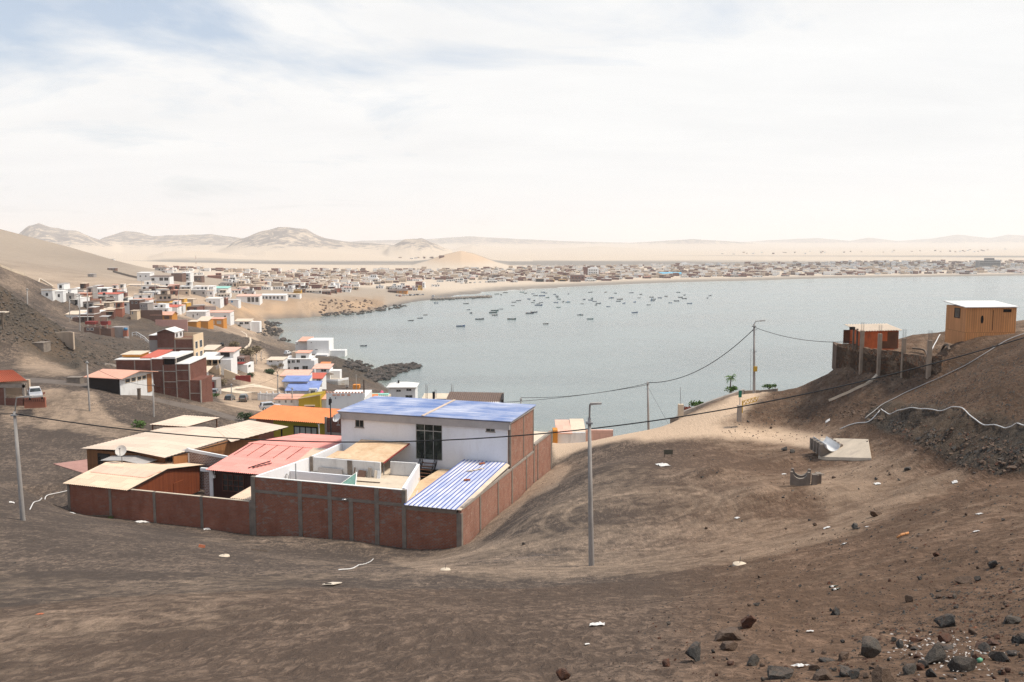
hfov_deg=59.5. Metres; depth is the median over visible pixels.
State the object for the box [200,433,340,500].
red timber house
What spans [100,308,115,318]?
town house
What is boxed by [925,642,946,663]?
rock
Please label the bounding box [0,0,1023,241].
sky
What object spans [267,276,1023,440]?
sea
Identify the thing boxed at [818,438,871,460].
concrete pad
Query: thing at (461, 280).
town house
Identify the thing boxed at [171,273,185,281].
brown house
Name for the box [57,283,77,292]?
town house
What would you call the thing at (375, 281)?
town house
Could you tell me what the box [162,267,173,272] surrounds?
town house
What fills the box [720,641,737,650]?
rock
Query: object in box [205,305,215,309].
town house
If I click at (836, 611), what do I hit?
rock
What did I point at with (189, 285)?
town house
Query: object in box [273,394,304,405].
white house
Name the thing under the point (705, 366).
power cable
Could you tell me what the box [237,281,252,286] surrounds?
town house
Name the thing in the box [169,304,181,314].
red roof house
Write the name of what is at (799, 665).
litter scrap
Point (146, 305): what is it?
grey house
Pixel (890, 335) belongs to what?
hill shed
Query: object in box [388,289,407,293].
orange hall
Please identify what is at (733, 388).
shrub
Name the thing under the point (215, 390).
parked car
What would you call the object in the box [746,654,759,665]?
rock
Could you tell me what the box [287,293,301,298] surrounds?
white house
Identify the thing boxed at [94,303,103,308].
town house
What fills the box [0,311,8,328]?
wooden stand
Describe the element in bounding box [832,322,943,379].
stone platform wall
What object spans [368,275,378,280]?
white house
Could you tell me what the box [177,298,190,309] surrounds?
town house
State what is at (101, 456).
window
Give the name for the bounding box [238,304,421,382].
shore rocks
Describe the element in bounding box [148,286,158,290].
town house
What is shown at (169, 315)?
orange house
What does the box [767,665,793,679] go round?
rock
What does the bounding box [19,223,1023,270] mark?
hills
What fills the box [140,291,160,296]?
town house
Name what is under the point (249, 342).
path kerb
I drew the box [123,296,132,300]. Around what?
town house
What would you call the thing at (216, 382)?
grey gatehouse
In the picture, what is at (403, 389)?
sea house
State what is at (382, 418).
white house
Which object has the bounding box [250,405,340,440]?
clay tile house
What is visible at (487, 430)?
window
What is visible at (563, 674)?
rock
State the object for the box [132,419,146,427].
shrub
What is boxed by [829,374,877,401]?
concrete kerb
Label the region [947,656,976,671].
rock
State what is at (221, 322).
orange bungalow
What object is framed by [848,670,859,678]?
stone
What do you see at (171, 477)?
timber house
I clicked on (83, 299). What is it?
town house
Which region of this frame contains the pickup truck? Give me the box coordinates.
[27,386,42,399]
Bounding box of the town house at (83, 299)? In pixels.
[70,297,89,306]
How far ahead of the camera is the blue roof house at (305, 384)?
262.82 m
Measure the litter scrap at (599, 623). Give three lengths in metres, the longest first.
0.474 x 0.319 x 0.056 m
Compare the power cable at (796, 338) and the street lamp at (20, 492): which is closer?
the street lamp at (20, 492)
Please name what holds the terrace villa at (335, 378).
on the ground
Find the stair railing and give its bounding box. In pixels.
[132,332,148,341]
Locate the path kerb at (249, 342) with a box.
[239,331,251,350]
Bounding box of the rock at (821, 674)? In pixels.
[812,668,834,680]
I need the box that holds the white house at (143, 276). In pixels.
[137,272,153,281]
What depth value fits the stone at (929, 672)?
8.54 m
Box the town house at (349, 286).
[341,283,351,289]
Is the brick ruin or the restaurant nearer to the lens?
the brick ruin
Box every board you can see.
[317,467,342,474]
[326,451,342,457]
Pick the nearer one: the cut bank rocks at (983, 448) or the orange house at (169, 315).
the cut bank rocks at (983, 448)
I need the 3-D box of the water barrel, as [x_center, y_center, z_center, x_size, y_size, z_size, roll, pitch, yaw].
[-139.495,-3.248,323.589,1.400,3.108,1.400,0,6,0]
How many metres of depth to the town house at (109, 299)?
476.74 m
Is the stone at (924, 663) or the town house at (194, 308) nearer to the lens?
the stone at (924, 663)
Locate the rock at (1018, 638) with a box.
[1013,633,1023,643]
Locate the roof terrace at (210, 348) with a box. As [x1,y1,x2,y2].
[204,345,220,352]
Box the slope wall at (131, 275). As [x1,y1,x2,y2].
[113,270,188,288]
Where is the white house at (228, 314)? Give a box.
[210,310,233,324]
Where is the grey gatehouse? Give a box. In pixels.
[212,377,220,393]
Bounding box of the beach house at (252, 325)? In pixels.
[235,319,261,331]
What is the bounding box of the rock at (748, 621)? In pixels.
[741,615,756,628]
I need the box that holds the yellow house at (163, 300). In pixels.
[154,299,173,302]
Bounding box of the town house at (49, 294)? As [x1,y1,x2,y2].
[41,289,58,300]
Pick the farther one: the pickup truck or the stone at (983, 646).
the pickup truck
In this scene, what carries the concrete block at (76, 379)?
on the ground
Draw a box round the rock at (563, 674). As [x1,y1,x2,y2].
[556,668,570,680]
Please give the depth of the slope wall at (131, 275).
822.78 m
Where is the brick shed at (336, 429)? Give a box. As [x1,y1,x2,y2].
[324,417,340,435]
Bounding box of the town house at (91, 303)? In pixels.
[83,301,99,307]
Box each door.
[147,373,151,391]
[165,480,183,493]
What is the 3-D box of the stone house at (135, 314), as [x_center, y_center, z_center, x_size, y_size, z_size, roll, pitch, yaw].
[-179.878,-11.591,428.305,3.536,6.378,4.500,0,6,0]
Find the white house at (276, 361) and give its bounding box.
[266,357,287,368]
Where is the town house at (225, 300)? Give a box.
[224,297,227,304]
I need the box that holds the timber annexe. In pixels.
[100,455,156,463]
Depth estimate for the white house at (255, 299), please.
790.66 m
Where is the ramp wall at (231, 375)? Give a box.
[224,369,250,381]
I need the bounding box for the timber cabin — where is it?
[944,300,1018,343]
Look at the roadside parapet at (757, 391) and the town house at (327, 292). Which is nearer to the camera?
the roadside parapet at (757, 391)
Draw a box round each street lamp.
[10,395,33,520]
[586,402,601,565]
[752,320,764,392]
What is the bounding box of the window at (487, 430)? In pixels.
[485,429,494,432]
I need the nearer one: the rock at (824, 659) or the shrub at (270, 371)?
the rock at (824, 659)
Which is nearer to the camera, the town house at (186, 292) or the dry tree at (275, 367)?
the dry tree at (275, 367)
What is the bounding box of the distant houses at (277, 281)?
[153,249,1023,289]
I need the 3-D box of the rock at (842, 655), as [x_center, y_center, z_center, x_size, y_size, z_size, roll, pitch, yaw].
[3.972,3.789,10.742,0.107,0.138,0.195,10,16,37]
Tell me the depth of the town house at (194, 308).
580.89 m
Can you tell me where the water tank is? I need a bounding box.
[32,341,50,351]
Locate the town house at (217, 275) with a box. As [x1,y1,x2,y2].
[205,273,221,278]
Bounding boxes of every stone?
[808,664,820,670]
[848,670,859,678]
[863,672,868,678]
[896,639,903,647]
[905,595,912,601]
[910,636,922,642]
[913,653,921,657]
[916,663,924,670]
[918,660,928,667]
[925,668,936,676]
[938,633,951,642]
[946,673,954,677]
[968,627,977,634]
[972,654,984,659]
[978,642,990,651]
[986,638,1000,645]
[1004,667,1010,672]
[1007,650,1016,655]
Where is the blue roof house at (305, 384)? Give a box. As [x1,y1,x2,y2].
[282,375,321,393]
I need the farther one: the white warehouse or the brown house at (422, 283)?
the brown house at (422, 283)
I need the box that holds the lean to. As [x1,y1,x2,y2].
[404,459,509,510]
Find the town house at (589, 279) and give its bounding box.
[585,277,595,280]
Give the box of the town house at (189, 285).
[180,282,192,288]
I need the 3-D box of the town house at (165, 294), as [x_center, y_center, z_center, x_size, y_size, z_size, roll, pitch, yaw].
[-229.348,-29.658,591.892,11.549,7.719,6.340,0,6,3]
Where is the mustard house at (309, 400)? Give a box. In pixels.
[298,391,325,407]
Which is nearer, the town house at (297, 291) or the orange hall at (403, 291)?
the town house at (297, 291)
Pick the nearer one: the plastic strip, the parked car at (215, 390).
the plastic strip
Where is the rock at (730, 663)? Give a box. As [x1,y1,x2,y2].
[727,660,733,665]
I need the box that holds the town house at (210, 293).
[200,286,214,296]
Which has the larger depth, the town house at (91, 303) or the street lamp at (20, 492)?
the town house at (91, 303)
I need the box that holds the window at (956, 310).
[954,308,960,317]
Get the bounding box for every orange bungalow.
[187,320,200,327]
[198,316,213,328]
[210,317,226,328]
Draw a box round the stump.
[137,388,140,399]
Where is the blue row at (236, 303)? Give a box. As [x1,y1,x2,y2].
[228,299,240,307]
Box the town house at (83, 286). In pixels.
[77,283,88,289]
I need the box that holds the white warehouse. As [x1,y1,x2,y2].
[326,380,371,408]
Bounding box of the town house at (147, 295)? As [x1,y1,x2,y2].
[134,293,151,297]
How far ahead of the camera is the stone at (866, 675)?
9.00 m
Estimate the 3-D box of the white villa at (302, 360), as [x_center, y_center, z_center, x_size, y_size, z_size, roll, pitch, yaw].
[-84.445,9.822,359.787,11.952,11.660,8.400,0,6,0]
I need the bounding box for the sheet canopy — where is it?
[150,415,218,442]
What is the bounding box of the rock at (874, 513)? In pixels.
[870,510,881,516]
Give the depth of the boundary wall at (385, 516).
80.18 m
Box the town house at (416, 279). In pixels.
[411,278,421,280]
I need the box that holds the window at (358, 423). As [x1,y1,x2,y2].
[354,420,363,427]
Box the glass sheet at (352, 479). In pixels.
[342,472,356,484]
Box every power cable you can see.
[16,337,1023,442]
[503,385,644,402]
[521,384,642,397]
[648,330,752,382]
[755,327,851,341]
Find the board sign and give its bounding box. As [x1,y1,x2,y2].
[664,450,672,456]
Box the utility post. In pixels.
[329,397,331,434]
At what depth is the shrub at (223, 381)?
255.02 m
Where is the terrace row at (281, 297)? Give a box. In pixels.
[261,294,287,300]
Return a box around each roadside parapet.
[676,389,743,416]
[744,388,777,393]
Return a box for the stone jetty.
[431,295,491,299]
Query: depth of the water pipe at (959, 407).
62.23 m
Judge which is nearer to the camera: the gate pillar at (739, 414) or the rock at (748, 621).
the rock at (748, 621)
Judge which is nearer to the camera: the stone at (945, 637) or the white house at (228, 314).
the stone at (945, 637)
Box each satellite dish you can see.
[115,445,126,462]
[333,413,339,425]
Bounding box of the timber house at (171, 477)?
[63,460,204,494]
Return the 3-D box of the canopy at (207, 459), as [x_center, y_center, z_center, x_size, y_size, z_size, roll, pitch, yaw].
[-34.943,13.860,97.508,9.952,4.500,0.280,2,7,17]
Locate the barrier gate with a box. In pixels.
[742,397,757,412]
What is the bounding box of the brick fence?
[67,484,251,534]
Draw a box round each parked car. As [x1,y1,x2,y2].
[212,388,219,393]
[224,394,234,399]
[239,393,248,401]
[259,401,280,409]
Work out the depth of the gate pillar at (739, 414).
94.23 m
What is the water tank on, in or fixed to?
on the ground
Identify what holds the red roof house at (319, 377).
on the ground
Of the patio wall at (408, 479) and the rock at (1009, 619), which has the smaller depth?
the rock at (1009, 619)
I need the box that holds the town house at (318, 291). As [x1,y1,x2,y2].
[306,289,321,293]
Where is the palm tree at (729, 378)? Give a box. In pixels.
[725,374,735,392]
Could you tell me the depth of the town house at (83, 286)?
476.33 m
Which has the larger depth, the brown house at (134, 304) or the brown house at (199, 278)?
the brown house at (199, 278)
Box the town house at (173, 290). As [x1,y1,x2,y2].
[168,286,178,295]
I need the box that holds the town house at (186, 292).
[179,289,190,295]
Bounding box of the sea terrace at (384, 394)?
[372,393,390,396]
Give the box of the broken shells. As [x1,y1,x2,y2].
[888,626,1014,679]
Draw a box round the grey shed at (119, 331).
[110,326,128,337]
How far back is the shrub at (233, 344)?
365.82 m
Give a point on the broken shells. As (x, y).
(947, 651)
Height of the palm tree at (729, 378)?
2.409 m
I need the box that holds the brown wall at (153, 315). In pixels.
[140,310,162,321]
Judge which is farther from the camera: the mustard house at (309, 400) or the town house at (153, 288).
the town house at (153, 288)
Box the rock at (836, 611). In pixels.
[831,606,839,614]
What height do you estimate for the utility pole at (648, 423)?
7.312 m
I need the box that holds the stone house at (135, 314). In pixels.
[130,310,140,319]
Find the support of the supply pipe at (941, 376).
on the ground
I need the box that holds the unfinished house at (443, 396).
[422,393,448,399]
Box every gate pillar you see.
[677,387,683,418]
[737,405,741,421]
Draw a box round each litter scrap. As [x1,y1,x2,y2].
[589,621,604,625]
[656,463,669,465]
[790,663,808,666]
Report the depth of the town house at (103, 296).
474.41 m
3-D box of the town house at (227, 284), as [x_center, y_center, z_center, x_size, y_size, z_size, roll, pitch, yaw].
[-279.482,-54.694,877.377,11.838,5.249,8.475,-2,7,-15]
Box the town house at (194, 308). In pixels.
[187,306,202,310]
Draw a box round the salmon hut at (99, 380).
[84,369,157,395]
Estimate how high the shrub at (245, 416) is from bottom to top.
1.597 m
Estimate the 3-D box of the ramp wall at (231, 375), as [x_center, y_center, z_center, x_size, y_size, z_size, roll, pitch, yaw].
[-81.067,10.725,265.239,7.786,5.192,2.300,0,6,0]
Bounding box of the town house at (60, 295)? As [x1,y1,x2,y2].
[55,290,67,301]
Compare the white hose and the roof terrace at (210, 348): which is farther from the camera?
the roof terrace at (210, 348)
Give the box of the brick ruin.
[84,315,114,336]
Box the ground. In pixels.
[0,229,1023,681]
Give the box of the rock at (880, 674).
[871,666,895,681]
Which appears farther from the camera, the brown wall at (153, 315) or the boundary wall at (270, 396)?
the brown wall at (153, 315)
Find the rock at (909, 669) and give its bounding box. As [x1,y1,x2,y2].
[902,663,916,674]
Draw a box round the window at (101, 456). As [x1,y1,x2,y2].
[97,453,109,464]
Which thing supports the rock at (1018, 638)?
on the ground
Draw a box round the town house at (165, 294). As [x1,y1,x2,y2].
[154,290,174,298]
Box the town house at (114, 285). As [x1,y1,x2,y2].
[112,284,120,290]
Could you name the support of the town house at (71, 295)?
on the ground
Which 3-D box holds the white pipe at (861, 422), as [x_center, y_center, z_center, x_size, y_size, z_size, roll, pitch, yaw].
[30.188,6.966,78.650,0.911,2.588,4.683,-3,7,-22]
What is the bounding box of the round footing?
[733,556,745,565]
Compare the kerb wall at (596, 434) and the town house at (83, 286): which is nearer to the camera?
the kerb wall at (596, 434)
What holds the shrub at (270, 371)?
on the ground
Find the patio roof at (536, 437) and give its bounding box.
[534,431,546,441]
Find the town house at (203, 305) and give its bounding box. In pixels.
[192,304,204,309]
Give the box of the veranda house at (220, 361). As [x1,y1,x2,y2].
[202,347,240,374]
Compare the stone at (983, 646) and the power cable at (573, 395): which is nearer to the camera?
the stone at (983, 646)
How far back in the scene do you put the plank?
84.20 m
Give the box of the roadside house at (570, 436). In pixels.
[552,419,585,442]
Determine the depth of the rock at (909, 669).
8.99 m
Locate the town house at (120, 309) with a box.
[106,301,124,317]
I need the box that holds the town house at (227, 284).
[220,283,232,286]
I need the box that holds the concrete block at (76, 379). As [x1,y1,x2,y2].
[66,376,83,383]
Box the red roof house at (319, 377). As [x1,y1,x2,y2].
[312,373,326,388]
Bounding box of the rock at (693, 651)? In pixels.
[685,641,700,661]
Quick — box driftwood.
[896,532,908,537]
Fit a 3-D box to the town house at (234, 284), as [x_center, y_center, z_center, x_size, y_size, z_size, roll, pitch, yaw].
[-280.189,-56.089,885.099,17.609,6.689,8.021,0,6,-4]
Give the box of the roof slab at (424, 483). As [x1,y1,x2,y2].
[408,469,449,500]
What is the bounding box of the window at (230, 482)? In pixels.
[222,473,244,491]
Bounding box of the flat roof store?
[80,310,105,320]
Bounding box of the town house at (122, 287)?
[118,283,126,291]
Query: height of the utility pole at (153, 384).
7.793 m
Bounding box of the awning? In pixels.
[334,439,409,474]
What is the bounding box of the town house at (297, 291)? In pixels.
[293,289,301,292]
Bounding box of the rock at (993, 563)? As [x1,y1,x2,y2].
[988,560,997,568]
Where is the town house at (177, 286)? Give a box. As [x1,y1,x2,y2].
[169,284,179,288]
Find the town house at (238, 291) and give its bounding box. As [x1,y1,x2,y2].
[231,289,241,293]
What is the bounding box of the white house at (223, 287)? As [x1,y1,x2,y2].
[216,286,230,292]
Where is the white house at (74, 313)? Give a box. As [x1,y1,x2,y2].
[65,311,86,318]
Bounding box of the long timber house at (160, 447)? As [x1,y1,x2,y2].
[82,420,287,470]
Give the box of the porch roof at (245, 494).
[230,486,250,499]
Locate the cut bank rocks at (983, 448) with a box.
[839,400,1023,473]
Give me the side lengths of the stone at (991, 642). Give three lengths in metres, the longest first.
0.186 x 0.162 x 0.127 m
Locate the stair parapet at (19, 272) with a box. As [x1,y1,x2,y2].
[0,264,53,287]
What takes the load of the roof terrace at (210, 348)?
on the ground
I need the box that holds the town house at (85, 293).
[79,292,91,295]
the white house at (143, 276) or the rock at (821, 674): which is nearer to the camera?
the rock at (821, 674)
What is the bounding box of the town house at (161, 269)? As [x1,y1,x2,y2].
[154,267,168,270]
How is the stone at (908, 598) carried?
on the ground
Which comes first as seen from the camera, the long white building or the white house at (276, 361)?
the white house at (276, 361)
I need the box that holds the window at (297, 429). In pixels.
[293,425,317,433]
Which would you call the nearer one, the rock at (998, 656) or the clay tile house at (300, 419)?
the rock at (998, 656)
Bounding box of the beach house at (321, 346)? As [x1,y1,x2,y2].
[295,337,346,356]
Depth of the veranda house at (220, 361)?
267.50 m
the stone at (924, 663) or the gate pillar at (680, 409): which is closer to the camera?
the stone at (924, 663)
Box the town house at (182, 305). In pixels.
[173,300,185,313]
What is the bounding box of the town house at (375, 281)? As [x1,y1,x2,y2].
[371,279,380,283]
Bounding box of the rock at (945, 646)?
[939,642,953,649]
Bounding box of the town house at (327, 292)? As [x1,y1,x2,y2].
[322,291,330,294]
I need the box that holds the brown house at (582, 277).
[570,275,584,280]
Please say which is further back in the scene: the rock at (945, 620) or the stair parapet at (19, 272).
the stair parapet at (19, 272)
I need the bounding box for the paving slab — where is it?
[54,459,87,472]
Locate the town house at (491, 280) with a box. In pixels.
[486,278,496,282]
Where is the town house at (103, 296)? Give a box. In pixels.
[98,293,107,301]
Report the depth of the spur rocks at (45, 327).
199.43 m
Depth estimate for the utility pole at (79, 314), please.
330.75 m
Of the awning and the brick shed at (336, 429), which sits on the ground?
the brick shed at (336, 429)
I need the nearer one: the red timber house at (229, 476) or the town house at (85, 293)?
the red timber house at (229, 476)
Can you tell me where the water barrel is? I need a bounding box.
[123,328,128,335]
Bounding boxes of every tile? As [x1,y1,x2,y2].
[358,470,365,476]
[367,467,371,477]
[377,471,380,478]
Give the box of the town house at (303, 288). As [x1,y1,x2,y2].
[297,285,304,292]
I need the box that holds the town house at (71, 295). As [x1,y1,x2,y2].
[66,293,79,303]
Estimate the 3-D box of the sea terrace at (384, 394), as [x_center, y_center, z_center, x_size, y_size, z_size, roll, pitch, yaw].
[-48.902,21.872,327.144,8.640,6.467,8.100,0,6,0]
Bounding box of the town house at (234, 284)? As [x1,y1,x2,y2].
[218,281,237,286]
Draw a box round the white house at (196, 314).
[186,310,209,319]
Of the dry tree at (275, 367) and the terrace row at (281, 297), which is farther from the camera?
the terrace row at (281, 297)
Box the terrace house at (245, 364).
[237,355,253,372]
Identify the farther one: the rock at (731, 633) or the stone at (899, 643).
the rock at (731, 633)
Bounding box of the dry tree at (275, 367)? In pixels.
[271,363,283,373]
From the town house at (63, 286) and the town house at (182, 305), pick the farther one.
the town house at (182, 305)
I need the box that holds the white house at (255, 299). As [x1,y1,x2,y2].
[236,294,262,304]
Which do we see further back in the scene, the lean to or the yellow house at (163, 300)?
the yellow house at (163, 300)
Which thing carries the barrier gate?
on the ground
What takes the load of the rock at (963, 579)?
on the ground
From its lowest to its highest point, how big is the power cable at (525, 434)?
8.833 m
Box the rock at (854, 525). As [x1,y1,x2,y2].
[851,522,857,528]
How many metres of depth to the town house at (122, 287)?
596.78 m
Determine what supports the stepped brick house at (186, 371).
on the ground
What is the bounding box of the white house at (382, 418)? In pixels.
[337,396,535,479]
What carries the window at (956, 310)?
in the timber cabin
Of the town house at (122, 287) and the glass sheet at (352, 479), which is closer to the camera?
the glass sheet at (352, 479)
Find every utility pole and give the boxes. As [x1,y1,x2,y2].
[78,295,80,330]
[85,361,90,410]
[87,290,87,326]
[152,383,154,416]
[646,381,649,429]
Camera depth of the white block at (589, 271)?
1600.25 m
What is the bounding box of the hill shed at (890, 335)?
[843,323,901,349]
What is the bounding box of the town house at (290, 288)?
[284,285,294,291]
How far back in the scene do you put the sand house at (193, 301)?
594.76 m
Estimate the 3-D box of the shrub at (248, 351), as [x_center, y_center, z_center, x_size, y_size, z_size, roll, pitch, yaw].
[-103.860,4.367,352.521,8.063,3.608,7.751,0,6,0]
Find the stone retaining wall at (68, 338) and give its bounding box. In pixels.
[55,332,74,348]
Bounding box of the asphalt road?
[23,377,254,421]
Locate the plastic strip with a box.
[338,558,373,569]
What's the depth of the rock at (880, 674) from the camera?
8.11 m
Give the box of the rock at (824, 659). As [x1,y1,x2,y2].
[818,657,834,661]
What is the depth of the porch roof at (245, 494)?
83.89 m
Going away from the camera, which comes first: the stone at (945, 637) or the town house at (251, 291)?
the stone at (945, 637)
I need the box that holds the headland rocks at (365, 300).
[319,299,376,313]
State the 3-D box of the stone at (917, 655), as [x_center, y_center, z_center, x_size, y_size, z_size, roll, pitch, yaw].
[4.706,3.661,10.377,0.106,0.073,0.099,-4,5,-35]
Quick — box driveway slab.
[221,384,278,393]
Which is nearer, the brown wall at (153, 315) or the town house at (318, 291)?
the brown wall at (153, 315)
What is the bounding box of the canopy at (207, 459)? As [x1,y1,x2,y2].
[165,448,226,489]
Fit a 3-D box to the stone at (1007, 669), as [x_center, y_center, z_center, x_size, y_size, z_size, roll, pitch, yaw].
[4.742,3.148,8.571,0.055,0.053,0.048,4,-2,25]
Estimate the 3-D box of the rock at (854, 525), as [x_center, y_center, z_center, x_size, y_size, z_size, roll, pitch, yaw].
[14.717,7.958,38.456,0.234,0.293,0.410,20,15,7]
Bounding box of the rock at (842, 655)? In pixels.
[838,651,848,660]
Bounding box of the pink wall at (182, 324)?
[155,320,187,330]
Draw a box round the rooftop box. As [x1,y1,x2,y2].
[353,384,359,389]
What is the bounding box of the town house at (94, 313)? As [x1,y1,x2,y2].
[72,306,100,325]
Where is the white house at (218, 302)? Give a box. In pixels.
[205,297,223,307]
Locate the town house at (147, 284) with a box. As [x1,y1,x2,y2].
[141,281,153,288]
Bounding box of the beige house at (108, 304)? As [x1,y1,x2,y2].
[102,302,113,306]
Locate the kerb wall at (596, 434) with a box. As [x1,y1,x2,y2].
[585,429,612,441]
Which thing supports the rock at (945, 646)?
on the ground
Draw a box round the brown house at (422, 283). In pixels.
[415,281,425,287]
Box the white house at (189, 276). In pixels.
[182,272,193,281]
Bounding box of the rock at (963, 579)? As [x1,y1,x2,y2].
[954,576,972,583]
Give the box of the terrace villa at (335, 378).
[312,364,348,384]
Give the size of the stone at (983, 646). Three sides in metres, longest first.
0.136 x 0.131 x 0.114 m
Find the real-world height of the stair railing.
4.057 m
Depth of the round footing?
36.13 m
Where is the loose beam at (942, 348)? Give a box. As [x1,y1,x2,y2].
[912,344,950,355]
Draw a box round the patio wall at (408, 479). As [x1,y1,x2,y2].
[256,443,419,500]
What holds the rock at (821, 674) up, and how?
on the ground
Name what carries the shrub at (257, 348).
on the ground
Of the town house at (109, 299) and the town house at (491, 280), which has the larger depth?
the town house at (491, 280)
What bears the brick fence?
on the ground
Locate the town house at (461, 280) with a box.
[455,278,463,282]
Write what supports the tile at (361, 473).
on the patio wall at (408, 479)
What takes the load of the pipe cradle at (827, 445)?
on the concrete pad
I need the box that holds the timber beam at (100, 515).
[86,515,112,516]
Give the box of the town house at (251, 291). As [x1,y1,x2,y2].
[244,288,255,293]
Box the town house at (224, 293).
[216,289,231,297]
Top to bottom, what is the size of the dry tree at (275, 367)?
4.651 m
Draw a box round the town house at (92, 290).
[86,286,97,298]
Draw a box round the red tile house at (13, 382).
[0,370,46,407]
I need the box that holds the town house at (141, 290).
[139,289,151,293]
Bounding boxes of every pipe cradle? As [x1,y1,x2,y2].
[790,468,824,485]
[809,437,842,455]
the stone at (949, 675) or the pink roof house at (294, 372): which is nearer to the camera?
the stone at (949, 675)
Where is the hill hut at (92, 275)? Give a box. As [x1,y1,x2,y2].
[88,273,96,276]
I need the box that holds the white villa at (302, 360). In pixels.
[287,350,317,372]
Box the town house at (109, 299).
[106,297,114,301]
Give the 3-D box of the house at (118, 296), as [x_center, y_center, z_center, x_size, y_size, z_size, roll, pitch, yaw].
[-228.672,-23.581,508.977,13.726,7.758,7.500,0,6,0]
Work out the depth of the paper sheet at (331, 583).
35.93 m
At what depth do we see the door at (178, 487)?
93.28 m
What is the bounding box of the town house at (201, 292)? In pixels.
[191,289,206,296]
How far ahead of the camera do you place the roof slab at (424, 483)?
86.37 m
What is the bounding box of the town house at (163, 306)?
[153,303,171,310]
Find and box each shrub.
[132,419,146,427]
[221,379,227,384]
[228,341,240,346]
[236,412,253,420]
[239,347,256,356]
[250,346,261,351]
[264,369,275,373]
[688,400,703,405]
[725,385,737,392]
[762,384,772,388]
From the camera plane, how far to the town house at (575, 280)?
1440.82 m
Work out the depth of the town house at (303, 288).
883.10 m
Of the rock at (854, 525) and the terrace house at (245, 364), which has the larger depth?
the terrace house at (245, 364)
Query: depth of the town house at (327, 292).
904.66 m
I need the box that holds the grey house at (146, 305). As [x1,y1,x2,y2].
[139,302,152,309]
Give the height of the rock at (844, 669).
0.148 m
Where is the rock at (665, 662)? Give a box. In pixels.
[662,658,669,666]
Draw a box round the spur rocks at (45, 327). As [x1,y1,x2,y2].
[0,290,272,366]
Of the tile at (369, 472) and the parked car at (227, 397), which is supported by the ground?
the parked car at (227, 397)
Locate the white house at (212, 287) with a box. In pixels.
[193,285,216,293]
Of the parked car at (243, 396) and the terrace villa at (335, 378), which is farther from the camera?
the terrace villa at (335, 378)
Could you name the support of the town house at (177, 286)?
on the ground
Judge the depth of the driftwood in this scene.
31.75 m
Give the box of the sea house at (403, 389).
[386,380,418,397]
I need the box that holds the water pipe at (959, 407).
[881,406,1023,428]
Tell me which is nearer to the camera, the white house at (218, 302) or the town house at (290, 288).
the white house at (218, 302)
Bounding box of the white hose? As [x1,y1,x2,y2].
[29,490,66,509]
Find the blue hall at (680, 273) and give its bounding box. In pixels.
[659,272,681,275]
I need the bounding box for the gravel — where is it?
[9,341,1023,681]
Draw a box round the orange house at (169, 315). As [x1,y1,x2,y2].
[162,311,177,319]
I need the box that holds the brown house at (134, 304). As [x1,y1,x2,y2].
[129,299,144,314]
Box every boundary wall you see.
[250,409,551,549]
[258,392,290,400]
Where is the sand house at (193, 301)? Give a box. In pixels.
[187,298,196,305]
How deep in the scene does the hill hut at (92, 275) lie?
698.69 m
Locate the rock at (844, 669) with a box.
[839,665,850,676]
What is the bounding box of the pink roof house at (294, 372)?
[280,370,312,379]
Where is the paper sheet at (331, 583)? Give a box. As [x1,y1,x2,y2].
[322,582,341,584]
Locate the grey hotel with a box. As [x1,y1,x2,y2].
[975,258,1000,267]
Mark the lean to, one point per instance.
(451, 489)
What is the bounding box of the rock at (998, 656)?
[988,651,1009,661]
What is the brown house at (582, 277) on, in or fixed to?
on the ground
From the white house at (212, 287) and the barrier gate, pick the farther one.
the white house at (212, 287)
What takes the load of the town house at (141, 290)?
on the ground
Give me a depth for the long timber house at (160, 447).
102.09 m
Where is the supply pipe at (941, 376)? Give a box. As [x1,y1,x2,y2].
[865,333,1023,417]
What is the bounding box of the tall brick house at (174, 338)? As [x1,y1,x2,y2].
[149,326,203,355]
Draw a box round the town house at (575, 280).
[570,279,580,281]
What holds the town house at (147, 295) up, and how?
on the ground
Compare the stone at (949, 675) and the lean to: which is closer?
the stone at (949, 675)
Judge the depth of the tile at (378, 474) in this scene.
85.59 m
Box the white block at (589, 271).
[583,267,598,274]
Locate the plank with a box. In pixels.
[356,480,379,482]
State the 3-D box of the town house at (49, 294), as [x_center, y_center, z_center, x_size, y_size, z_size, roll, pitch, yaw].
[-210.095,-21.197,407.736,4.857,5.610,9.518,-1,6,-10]
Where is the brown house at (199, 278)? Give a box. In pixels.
[194,275,204,282]
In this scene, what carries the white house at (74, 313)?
on the ground
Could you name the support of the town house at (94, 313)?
on the ground
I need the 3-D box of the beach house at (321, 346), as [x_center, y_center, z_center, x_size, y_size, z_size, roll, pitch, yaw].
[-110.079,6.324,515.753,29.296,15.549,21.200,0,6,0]
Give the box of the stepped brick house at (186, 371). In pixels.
[114,349,212,402]
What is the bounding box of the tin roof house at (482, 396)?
[446,392,503,402]
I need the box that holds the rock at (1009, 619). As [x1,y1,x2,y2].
[1003,615,1020,623]
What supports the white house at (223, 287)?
on the ground
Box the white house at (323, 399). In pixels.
[321,394,325,407]
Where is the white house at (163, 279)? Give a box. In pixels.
[150,275,173,284]
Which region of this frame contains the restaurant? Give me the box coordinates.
[535,278,543,281]
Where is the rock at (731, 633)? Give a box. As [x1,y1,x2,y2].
[714,626,744,640]
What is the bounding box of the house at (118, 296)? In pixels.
[98,292,123,300]
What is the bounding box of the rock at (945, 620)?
[934,613,955,627]
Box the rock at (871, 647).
[861,636,881,657]
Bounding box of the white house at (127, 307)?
[112,301,129,313]
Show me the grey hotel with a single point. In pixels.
(987, 262)

